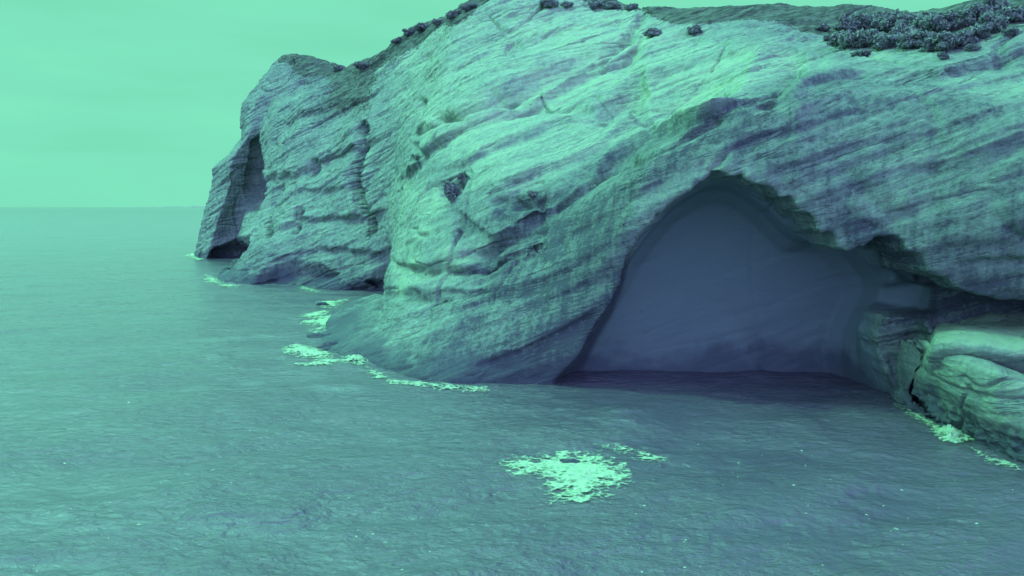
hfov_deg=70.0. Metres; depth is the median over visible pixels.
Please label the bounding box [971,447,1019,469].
foam patch
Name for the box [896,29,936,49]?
scrub bush
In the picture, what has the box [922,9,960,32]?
scrub bush
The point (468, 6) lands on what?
scrub bush
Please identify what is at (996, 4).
scrub bush
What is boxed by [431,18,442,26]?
scrub bush
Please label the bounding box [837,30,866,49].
scrub bush
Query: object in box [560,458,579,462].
sea rock
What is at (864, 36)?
scrub bush
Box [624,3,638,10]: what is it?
scrub bush
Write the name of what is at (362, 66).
scrub bush
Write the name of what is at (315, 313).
foam patch
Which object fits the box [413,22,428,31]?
scrub bush
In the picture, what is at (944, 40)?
scrub bush
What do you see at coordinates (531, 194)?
scrub bush
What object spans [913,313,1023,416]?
rock bench
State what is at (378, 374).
foam patch
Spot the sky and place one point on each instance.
(104, 103)
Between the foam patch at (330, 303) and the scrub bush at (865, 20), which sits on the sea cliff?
the scrub bush at (865, 20)
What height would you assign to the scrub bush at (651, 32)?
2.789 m
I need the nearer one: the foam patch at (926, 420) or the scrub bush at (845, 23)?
the foam patch at (926, 420)
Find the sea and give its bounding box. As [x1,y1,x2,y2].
[0,207,1023,575]
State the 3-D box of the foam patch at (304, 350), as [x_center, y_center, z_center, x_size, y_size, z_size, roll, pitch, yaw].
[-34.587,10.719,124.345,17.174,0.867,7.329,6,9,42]
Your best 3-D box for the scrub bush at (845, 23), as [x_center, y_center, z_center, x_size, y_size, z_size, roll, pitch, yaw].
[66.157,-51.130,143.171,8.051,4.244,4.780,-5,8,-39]
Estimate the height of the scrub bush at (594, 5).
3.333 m
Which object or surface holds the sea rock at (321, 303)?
in the sea
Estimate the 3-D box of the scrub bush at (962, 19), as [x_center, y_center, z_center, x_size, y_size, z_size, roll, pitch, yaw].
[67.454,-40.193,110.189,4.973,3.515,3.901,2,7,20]
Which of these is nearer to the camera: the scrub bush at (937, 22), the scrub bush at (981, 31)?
the scrub bush at (981, 31)
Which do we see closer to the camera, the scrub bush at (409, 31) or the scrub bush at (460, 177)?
the scrub bush at (460, 177)
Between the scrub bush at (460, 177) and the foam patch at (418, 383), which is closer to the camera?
the foam patch at (418, 383)
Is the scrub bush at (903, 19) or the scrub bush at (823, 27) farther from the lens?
the scrub bush at (823, 27)
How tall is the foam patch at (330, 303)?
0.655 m
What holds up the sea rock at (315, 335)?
in the sea
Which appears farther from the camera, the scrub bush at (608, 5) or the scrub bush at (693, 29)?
the scrub bush at (608, 5)
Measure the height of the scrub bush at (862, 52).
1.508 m
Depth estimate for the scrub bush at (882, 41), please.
109.85 m
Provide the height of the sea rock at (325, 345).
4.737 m
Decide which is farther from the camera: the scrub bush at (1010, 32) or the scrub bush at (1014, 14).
the scrub bush at (1014, 14)
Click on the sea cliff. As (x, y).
(764, 186)
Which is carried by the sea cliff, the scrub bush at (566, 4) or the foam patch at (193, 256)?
the scrub bush at (566, 4)
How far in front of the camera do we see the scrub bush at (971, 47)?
98.53 m
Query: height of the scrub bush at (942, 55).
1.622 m
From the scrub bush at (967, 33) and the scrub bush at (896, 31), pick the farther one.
the scrub bush at (896, 31)
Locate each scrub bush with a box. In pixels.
[332,65,344,71]
[353,61,370,70]
[390,37,402,43]
[402,27,413,35]
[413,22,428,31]
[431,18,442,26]
[442,180,461,202]
[446,9,461,19]
[456,171,467,188]
[460,2,477,10]
[526,190,538,199]
[539,0,559,7]
[560,1,573,7]
[588,0,603,9]
[601,1,621,9]
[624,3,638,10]
[642,27,662,37]
[687,24,702,35]
[813,23,830,31]
[823,34,830,40]
[826,31,840,46]
[832,14,861,31]
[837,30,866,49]
[849,11,882,29]
[849,49,871,55]
[853,27,889,47]
[871,8,902,32]
[871,33,897,49]
[889,25,921,44]
[890,12,916,31]
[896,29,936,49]
[907,11,933,30]
[917,37,937,51]
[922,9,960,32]
[932,31,966,51]
[936,51,949,59]
[944,7,977,30]
[955,29,978,47]
[963,22,992,37]
[964,44,981,50]
[967,2,993,20]
[973,11,1009,32]
[981,0,1012,11]
[990,4,1023,22]
[1000,27,1019,38]
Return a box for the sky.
[0,0,968,206]
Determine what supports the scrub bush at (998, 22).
on the sea cliff
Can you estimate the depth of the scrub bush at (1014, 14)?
104.73 m
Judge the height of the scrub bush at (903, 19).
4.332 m
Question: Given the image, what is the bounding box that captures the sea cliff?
[194,0,1023,400]
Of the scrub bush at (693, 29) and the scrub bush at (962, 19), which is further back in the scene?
the scrub bush at (693, 29)
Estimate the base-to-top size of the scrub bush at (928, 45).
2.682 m
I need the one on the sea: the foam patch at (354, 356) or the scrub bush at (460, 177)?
the foam patch at (354, 356)
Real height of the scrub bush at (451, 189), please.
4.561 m
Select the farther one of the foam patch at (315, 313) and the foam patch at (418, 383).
the foam patch at (315, 313)
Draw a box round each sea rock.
[307,333,330,337]
[316,302,329,305]
[317,339,339,350]
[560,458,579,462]
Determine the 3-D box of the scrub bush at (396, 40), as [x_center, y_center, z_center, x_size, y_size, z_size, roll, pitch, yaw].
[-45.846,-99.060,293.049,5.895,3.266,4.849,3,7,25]
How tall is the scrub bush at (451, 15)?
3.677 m
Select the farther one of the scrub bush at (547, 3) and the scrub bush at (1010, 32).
the scrub bush at (547, 3)
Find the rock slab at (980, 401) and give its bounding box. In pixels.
[887,339,1023,462]
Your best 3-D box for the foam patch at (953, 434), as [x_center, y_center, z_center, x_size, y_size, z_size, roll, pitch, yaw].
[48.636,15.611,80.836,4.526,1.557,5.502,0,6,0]
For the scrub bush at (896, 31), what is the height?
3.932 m
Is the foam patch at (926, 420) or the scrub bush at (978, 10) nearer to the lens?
the foam patch at (926, 420)
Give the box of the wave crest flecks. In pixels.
[33,402,1012,571]
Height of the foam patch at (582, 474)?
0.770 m
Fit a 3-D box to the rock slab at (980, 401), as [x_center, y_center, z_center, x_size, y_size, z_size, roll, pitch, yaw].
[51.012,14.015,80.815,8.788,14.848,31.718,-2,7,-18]
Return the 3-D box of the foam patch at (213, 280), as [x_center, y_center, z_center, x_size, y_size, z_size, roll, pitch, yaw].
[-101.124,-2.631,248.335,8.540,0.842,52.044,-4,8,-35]
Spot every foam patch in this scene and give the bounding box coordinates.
[185,253,202,259]
[201,274,236,286]
[282,344,336,359]
[295,354,367,365]
[300,310,329,316]
[300,315,330,332]
[314,299,347,307]
[366,366,389,380]
[387,380,488,391]
[499,450,631,504]
[595,443,665,462]
[892,402,939,431]
[933,424,973,442]
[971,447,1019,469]
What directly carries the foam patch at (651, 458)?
on the sea
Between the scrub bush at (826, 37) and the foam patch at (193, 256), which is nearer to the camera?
the scrub bush at (826, 37)
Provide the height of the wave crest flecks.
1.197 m
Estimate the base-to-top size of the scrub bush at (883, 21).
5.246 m
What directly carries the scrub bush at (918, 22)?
on the sea cliff
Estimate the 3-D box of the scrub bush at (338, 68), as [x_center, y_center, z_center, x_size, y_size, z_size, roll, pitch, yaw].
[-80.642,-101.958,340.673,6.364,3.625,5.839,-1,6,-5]
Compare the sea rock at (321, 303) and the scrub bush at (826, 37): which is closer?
the scrub bush at (826, 37)
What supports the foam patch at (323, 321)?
on the sea
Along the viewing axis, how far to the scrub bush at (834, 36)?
119.41 m

